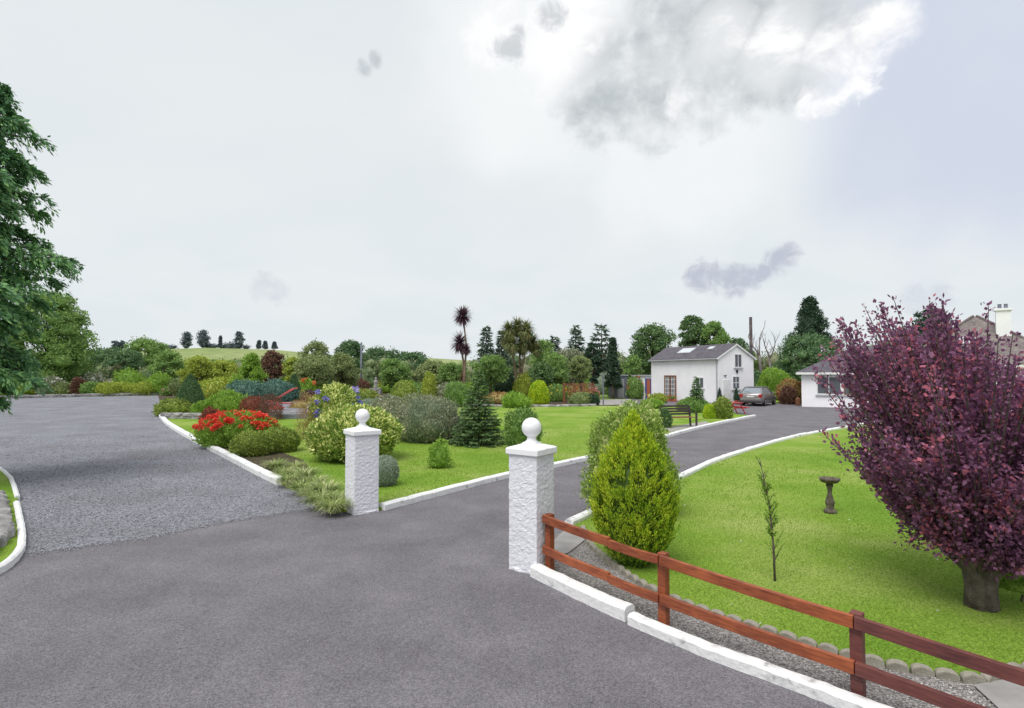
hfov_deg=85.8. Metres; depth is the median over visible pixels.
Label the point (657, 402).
shrub
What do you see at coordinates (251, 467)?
kerb
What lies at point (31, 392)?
shrub
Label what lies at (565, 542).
path
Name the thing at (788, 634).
edging stone
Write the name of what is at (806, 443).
lawn
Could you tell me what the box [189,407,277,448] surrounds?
flowering plant
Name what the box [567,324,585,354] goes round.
pine tree
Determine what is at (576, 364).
tree
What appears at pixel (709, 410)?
shrub
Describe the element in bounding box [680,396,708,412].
shrub
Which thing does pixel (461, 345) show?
cabbage palm
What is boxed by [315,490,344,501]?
grass tuft
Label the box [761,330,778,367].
bare tree
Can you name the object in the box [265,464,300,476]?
grass tuft
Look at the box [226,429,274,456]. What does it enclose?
shrub
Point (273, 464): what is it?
grass tuft
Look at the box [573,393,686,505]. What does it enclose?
shrub
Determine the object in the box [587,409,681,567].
cypress shrub
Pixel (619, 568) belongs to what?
edging stone
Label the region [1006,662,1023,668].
edging stone
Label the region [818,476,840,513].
bird bath
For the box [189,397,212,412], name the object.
shrub
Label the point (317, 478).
grass tuft
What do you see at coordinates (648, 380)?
door
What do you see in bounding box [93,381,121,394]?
shrub
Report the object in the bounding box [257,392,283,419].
shrub
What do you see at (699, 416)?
lawn
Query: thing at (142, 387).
shrub
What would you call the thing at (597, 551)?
edging stone
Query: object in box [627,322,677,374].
tree
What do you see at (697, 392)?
spruce tree
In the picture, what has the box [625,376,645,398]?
shrub
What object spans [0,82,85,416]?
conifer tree
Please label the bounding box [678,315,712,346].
tree
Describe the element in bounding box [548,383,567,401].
shrub
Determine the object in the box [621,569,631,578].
edging stone
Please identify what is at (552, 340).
pine tree
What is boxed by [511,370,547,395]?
shrub
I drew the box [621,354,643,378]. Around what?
tree
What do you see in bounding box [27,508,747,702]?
chippings
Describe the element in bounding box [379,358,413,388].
tree
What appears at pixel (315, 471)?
grass tuft
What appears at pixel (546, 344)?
tree
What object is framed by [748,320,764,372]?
bare tree
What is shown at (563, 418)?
lawn
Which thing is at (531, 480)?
gate pillar
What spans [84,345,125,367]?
tree
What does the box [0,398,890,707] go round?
driveway
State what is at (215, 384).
shrub
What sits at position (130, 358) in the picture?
tree
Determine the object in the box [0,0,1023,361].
sky
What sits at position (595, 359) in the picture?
tree
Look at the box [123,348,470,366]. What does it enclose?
hill
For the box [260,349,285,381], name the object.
tree
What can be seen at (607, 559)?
edging stone
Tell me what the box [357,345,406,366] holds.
tree
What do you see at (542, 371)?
tree
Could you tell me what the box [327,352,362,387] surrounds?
tree
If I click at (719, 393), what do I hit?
potted conifer
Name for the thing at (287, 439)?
shrub
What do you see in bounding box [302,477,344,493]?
grass tuft
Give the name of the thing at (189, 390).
cone conifer
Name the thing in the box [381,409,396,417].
shrub
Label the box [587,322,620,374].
pine tree
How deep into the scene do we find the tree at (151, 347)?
82.44 m
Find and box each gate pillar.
[343,409,380,514]
[506,418,556,573]
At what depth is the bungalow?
41.18 m
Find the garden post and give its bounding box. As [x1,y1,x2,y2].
[602,375,604,404]
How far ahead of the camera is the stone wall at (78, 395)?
59.42 m
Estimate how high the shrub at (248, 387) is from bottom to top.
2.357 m
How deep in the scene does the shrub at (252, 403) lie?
29.80 m
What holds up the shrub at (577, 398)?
on the flower bed at (161, 397)
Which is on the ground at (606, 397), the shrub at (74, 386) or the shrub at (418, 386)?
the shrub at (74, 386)
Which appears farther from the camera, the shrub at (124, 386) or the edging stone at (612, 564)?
the shrub at (124, 386)
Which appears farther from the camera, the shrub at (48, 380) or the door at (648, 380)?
the shrub at (48, 380)
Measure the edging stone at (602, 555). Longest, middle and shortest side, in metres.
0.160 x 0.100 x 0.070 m
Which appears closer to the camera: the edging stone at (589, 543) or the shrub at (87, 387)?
the edging stone at (589, 543)
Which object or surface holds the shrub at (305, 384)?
on the flower bed at (161, 397)
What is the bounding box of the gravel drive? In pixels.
[0,396,324,553]
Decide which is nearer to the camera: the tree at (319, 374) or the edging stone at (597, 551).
the edging stone at (597, 551)
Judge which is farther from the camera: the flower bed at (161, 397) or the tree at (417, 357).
the tree at (417, 357)
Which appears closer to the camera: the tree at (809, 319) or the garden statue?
the garden statue
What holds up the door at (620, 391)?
in the shed
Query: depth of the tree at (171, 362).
69.41 m
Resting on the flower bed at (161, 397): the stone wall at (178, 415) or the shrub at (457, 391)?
the shrub at (457, 391)
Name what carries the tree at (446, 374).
on the flower bed at (161, 397)
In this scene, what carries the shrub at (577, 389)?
on the flower bed at (161, 397)
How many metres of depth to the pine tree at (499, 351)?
75.78 m
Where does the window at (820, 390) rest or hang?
in the bungalow
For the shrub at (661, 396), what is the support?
on the driveway
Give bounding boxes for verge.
[0,471,17,562]
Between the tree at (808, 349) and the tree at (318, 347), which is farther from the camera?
the tree at (318, 347)
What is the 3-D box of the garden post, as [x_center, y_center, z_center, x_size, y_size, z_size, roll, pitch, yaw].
[7.078,2.803,42.754,0.200,2.310,0.200,0,-2,0]
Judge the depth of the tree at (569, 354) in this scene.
57.27 m
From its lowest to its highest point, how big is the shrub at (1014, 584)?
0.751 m
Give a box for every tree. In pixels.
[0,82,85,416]
[0,291,101,387]
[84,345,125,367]
[102,348,146,377]
[111,340,125,348]
[117,335,175,369]
[146,350,185,379]
[174,354,212,385]
[179,331,192,347]
[195,330,210,347]
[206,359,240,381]
[217,335,222,347]
[227,352,268,384]
[233,331,244,348]
[256,340,261,348]
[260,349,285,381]
[261,340,267,348]
[271,341,278,349]
[282,356,298,381]
[289,354,336,385]
[297,340,331,375]
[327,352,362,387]
[333,339,370,368]
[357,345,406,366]
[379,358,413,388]
[399,351,429,371]
[408,359,444,387]
[437,362,469,384]
[447,369,505,447]
[469,354,510,393]
[475,325,494,377]
[494,330,512,374]
[527,360,555,384]
[528,338,555,365]
[528,351,569,386]
[550,334,561,352]
[557,347,585,386]
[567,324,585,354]
[568,355,593,393]
[583,341,603,386]
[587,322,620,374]
[604,337,622,398]
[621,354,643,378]
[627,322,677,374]
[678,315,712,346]
[689,376,705,403]
[699,320,732,344]
[728,337,748,351]
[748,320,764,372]
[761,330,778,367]
[768,330,845,381]
[786,295,832,343]
[810,293,1023,612]
[907,308,952,345]
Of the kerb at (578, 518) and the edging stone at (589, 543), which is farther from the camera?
the kerb at (578, 518)
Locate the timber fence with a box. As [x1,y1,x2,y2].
[542,513,1023,707]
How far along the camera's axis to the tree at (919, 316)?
52.10 m
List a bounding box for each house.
[648,343,756,403]
[894,304,1023,410]
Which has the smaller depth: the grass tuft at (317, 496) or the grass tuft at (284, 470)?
the grass tuft at (317, 496)
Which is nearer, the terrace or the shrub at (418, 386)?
the terrace
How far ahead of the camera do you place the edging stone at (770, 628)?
5.22 m
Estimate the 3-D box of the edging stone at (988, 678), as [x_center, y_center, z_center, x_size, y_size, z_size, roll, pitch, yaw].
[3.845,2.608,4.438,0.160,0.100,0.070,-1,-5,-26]
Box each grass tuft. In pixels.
[261,458,288,469]
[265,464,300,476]
[269,470,305,486]
[278,459,310,470]
[285,477,318,492]
[288,465,325,480]
[291,483,328,499]
[295,472,333,485]
[299,486,344,506]
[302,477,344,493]
[307,495,354,513]
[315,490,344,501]
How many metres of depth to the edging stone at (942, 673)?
4.45 m
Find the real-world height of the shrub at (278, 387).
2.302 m
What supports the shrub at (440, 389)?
on the flower bed at (161, 397)
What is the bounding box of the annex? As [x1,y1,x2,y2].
[631,375,650,398]
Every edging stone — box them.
[587,541,594,547]
[590,545,597,551]
[594,549,601,555]
[599,552,606,559]
[603,556,612,563]
[609,560,617,568]
[615,565,624,573]
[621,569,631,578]
[628,574,638,583]
[636,579,647,587]
[645,584,657,591]
[670,594,681,599]
[681,599,694,604]
[695,604,710,610]
[711,609,725,615]
[726,614,742,621]
[743,619,759,627]
[760,625,777,634]
[778,630,797,640]
[797,636,817,647]
[817,643,838,654]
[839,648,849,657]
[865,654,884,667]
[885,659,908,672]
[910,663,934,677]
[934,667,959,681]
[959,671,985,683]
[980,673,999,682]
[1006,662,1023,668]
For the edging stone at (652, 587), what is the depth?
6.24 m
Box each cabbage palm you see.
[449,304,472,382]
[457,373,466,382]
[498,316,543,387]
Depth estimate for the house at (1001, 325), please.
34.85 m
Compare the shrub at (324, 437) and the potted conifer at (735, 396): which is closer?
the shrub at (324, 437)
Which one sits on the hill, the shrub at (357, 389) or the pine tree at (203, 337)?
the pine tree at (203, 337)
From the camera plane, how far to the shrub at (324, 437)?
15.10 m
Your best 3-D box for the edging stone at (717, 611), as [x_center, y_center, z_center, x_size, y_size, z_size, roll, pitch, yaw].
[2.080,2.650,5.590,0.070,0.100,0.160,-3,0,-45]
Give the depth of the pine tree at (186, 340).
254.54 m
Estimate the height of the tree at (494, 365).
4.539 m
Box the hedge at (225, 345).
[164,341,249,348]
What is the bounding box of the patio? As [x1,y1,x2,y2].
[599,399,629,404]
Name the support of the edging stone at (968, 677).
on the gravel bed at (891, 700)
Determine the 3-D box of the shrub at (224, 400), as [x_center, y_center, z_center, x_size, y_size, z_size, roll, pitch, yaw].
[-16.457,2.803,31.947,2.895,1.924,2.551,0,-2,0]
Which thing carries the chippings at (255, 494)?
on the gravel drive
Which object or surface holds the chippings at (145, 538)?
on the driveway
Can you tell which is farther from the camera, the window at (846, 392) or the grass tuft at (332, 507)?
the window at (846, 392)
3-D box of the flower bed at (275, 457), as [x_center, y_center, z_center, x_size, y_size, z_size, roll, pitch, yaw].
[-7.850,3.027,16.803,1.500,0.001,16.588,2,-3,-39]
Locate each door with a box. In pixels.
[618,379,623,397]
[647,379,649,397]
[664,375,676,397]
[723,380,730,400]
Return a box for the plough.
[266,388,297,409]
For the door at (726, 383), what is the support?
in the house at (728, 369)
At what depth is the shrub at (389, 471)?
11.91 m
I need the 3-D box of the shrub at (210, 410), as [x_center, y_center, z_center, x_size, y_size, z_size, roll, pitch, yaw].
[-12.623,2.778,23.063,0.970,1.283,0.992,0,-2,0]
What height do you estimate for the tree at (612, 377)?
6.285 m
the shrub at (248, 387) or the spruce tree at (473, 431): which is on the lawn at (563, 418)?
the spruce tree at (473, 431)
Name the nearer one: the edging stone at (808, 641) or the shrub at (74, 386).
the edging stone at (808, 641)
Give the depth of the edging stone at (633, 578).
6.54 m
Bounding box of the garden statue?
[370,377,381,394]
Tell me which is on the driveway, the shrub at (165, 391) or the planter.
the planter
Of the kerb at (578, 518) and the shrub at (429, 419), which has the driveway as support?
the kerb at (578, 518)
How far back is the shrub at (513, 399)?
39.19 m
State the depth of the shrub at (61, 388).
61.15 m
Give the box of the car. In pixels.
[739,386,775,405]
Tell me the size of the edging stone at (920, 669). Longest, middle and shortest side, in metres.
0.160 x 0.100 x 0.070 m
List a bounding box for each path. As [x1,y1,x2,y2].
[554,531,583,553]
[662,421,708,431]
[974,679,1023,707]
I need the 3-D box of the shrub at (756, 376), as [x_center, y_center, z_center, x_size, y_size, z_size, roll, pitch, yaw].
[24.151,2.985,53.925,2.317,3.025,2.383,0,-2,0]
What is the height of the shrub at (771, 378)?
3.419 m
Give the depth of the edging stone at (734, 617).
5.45 m
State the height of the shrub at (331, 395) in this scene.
2.323 m
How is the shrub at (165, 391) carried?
on the flower bed at (161, 397)
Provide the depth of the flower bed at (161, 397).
52.38 m
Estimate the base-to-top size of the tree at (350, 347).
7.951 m
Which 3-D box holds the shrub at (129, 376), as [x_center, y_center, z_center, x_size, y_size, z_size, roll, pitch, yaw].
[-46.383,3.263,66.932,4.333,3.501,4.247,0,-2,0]
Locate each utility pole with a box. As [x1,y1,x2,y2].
[360,342,361,377]
[749,317,752,354]
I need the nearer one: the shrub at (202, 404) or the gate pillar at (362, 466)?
the gate pillar at (362, 466)
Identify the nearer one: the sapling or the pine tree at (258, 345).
the sapling
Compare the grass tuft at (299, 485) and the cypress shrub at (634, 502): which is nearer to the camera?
the cypress shrub at (634, 502)
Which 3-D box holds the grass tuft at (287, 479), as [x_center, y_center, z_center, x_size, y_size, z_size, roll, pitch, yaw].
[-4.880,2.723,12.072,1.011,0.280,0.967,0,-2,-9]
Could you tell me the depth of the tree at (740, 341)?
73.51 m
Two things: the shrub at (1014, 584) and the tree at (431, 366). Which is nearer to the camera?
the shrub at (1014, 584)
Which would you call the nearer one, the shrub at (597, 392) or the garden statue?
the shrub at (597, 392)
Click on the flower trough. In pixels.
(673, 398)
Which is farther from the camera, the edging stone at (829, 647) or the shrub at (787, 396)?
the shrub at (787, 396)
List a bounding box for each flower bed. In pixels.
[158,393,568,404]
[223,447,344,506]
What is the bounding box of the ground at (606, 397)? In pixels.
[0,394,624,405]
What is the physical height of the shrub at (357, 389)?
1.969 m
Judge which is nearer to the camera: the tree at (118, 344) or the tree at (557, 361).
the tree at (557, 361)
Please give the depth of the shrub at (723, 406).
29.88 m
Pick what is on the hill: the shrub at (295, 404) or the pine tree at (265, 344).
the pine tree at (265, 344)
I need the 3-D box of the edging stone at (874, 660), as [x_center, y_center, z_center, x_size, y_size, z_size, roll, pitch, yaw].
[3.075,2.618,4.694,0.160,0.100,0.070,-3,-7,31]
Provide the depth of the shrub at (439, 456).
14.21 m
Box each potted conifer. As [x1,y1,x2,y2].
[716,387,721,399]
[733,387,738,403]
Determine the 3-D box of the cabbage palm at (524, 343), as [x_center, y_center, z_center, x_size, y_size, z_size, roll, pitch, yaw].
[0.863,0.332,53.172,4.704,8.453,3.631,0,-2,0]
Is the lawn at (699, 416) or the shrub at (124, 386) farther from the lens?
the shrub at (124, 386)
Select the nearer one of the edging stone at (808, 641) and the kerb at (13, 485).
the edging stone at (808, 641)
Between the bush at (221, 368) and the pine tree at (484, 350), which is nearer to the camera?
the bush at (221, 368)
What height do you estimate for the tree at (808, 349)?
7.823 m
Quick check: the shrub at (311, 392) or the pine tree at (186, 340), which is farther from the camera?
the pine tree at (186, 340)
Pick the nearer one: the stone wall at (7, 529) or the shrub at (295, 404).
the stone wall at (7, 529)
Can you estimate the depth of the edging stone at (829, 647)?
4.87 m
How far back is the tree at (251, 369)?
46.60 m
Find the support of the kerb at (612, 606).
on the driveway
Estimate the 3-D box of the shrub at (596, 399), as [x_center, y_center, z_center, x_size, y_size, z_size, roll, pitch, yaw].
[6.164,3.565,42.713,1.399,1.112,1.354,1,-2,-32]
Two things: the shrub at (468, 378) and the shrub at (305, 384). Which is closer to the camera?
the shrub at (305, 384)
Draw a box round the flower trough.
[670,395,676,401]
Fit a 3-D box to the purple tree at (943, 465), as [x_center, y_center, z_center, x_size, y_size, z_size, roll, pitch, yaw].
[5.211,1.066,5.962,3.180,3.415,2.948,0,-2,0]
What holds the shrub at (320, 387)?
on the flower bed at (161, 397)
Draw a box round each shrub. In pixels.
[17,385,40,394]
[34,375,64,394]
[47,380,71,394]
[68,376,86,393]
[79,381,99,393]
[80,371,110,383]
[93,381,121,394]
[111,367,147,383]
[117,381,133,392]
[128,381,155,394]
[143,371,171,393]
[151,397,193,415]
[159,386,172,395]
[167,377,183,395]
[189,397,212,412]
[197,406,218,421]
[198,375,231,401]
[200,389,248,411]
[224,379,261,397]
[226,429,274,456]
[238,395,269,415]
[256,378,299,401]
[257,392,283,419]
[262,426,302,452]
[287,399,309,407]
[294,390,319,438]
[299,376,317,394]
[299,402,404,462]
[300,389,314,400]
[305,381,363,423]
[315,382,328,390]
[344,386,359,397]
[346,377,370,391]
[354,388,380,400]
[360,398,372,405]
[370,393,402,411]
[373,380,390,392]
[379,454,399,486]
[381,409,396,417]
[389,379,420,404]
[392,391,464,443]
[414,382,422,396]
[421,371,437,397]
[426,436,454,467]
[436,382,451,397]
[442,381,474,406]
[465,375,472,385]
[465,380,488,397]
[482,391,509,403]
[493,370,514,392]
[501,390,533,407]
[501,405,545,446]
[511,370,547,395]
[528,380,549,404]
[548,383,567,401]
[567,386,590,398]
[567,392,592,403]
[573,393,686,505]
[586,393,600,405]
[587,372,606,393]
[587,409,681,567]
[589,387,599,397]
[605,379,629,397]
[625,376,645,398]
[640,397,664,408]
[649,392,667,402]
[657,406,673,427]
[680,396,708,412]
[702,403,716,418]
[712,395,733,418]
[754,369,765,385]
[756,367,792,399]
[774,377,801,403]
[779,385,796,403]
[999,569,1023,601]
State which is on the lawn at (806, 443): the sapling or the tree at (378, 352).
the sapling
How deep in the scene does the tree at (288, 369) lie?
55.67 m
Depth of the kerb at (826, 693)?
4.55 m
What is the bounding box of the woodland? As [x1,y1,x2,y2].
[63,346,817,387]
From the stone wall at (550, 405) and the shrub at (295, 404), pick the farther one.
the stone wall at (550, 405)
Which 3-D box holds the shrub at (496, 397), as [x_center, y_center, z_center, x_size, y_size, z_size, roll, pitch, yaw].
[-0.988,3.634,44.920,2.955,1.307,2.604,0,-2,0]
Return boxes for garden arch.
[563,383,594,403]
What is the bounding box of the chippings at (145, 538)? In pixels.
[22,507,620,700]
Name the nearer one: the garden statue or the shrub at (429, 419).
the shrub at (429, 419)
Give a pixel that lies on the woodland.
(371, 371)
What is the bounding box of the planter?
[795,397,800,404]
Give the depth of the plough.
33.43 m
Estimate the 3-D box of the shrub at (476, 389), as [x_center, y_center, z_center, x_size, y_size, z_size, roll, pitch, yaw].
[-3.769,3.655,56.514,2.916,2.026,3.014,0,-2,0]
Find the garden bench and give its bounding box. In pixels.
[659,405,697,425]
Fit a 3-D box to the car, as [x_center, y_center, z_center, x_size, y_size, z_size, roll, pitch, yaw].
[19.569,3.310,43.794,2.020,1.478,4.270,-2,-3,39]
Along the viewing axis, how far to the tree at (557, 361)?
53.10 m
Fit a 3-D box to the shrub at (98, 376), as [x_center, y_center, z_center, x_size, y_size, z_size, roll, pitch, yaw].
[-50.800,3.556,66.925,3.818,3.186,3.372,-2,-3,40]
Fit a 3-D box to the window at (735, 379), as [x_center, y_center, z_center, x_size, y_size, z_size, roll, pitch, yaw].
[18.575,2.427,45.690,0.960,1.190,0.140,1,-2,-24]
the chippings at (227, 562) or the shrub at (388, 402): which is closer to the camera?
the chippings at (227, 562)
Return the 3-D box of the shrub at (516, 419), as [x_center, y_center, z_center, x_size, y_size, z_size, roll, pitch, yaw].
[0.374,2.424,18.101,1.425,1.516,1.448,2,-3,-41]
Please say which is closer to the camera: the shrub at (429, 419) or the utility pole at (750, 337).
the shrub at (429, 419)
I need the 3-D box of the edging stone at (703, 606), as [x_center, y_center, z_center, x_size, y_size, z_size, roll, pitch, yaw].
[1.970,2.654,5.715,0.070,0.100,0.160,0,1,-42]
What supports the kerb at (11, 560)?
on the gravel drive
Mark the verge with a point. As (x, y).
(7, 550)
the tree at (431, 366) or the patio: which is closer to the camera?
the patio
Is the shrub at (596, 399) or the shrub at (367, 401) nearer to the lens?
the shrub at (367, 401)
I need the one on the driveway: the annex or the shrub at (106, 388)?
the annex
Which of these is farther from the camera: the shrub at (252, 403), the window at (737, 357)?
the window at (737, 357)
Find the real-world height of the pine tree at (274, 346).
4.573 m
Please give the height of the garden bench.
0.966 m
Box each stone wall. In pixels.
[0,392,159,398]
[0,490,15,547]
[160,410,307,418]
[484,404,596,406]
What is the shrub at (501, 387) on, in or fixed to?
on the flower bed at (161, 397)
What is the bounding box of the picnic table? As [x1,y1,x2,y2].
[732,402,749,413]
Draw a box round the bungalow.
[796,346,896,407]
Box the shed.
[609,375,628,397]
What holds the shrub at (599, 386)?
on the ground at (606, 397)
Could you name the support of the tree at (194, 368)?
on the flower bed at (161, 397)
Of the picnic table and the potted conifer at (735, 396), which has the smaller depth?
the picnic table
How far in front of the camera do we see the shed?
55.94 m
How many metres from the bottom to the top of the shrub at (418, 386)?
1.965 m
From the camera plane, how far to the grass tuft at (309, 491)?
10.66 m
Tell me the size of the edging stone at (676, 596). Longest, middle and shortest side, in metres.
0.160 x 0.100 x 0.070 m
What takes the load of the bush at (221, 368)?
on the flower bed at (161, 397)
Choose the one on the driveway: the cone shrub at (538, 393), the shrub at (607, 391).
the shrub at (607, 391)
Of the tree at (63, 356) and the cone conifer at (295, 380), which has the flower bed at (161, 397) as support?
the cone conifer at (295, 380)
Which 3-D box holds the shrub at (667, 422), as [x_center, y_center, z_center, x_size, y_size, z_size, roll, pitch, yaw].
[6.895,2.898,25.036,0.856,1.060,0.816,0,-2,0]
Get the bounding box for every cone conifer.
[176,374,204,404]
[289,373,301,400]
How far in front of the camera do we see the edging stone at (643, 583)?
6.39 m
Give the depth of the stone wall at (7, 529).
8.40 m
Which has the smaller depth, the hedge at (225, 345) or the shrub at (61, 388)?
the shrub at (61, 388)
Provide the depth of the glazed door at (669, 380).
50.15 m
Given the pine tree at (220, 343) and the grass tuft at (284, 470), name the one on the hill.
the pine tree at (220, 343)
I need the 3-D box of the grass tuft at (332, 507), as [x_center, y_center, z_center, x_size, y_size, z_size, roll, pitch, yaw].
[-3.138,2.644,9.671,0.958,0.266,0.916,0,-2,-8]
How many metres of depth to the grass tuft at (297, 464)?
13.78 m
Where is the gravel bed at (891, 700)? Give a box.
[554,532,996,707]
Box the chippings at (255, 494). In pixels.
[4,436,319,552]
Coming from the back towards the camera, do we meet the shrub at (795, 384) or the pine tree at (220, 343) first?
the pine tree at (220, 343)
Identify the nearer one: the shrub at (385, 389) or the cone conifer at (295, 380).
the cone conifer at (295, 380)
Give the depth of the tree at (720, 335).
69.18 m
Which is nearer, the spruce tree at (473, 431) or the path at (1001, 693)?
the path at (1001, 693)
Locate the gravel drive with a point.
(52, 419)
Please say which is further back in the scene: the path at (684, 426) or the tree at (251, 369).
the tree at (251, 369)
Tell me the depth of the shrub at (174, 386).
61.14 m
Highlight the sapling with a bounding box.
[755,456,783,581]
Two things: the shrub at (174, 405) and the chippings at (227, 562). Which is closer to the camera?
the chippings at (227, 562)
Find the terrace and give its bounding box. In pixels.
[267,401,308,418]
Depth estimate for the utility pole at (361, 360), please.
69.93 m
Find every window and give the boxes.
[695,377,704,389]
[732,376,740,390]
[734,354,743,368]
[816,376,842,395]
[843,376,865,395]
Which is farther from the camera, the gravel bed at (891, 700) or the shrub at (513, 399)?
the shrub at (513, 399)
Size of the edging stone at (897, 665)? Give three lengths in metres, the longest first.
0.160 x 0.100 x 0.070 m
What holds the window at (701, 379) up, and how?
in the house at (728, 369)
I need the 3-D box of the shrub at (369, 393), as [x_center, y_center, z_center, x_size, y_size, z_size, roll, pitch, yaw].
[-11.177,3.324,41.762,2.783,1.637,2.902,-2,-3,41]
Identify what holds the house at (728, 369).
on the ground at (606, 397)
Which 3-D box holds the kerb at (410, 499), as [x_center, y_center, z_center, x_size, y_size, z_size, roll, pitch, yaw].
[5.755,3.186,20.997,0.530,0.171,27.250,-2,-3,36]
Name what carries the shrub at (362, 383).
on the flower bed at (161, 397)
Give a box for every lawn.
[168,406,747,511]
[575,423,1023,676]
[679,412,735,420]
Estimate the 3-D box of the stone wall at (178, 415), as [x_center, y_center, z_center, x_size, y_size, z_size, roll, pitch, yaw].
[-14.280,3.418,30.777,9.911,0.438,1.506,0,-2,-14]
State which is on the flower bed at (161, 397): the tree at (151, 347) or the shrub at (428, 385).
the shrub at (428, 385)
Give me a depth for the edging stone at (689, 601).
5.82 m
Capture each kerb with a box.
[0,467,19,500]
[0,500,25,573]
[159,414,281,484]
[379,415,755,510]
[530,563,634,621]
[565,423,862,524]
[627,612,893,707]
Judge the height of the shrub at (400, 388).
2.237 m
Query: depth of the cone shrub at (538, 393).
43.24 m

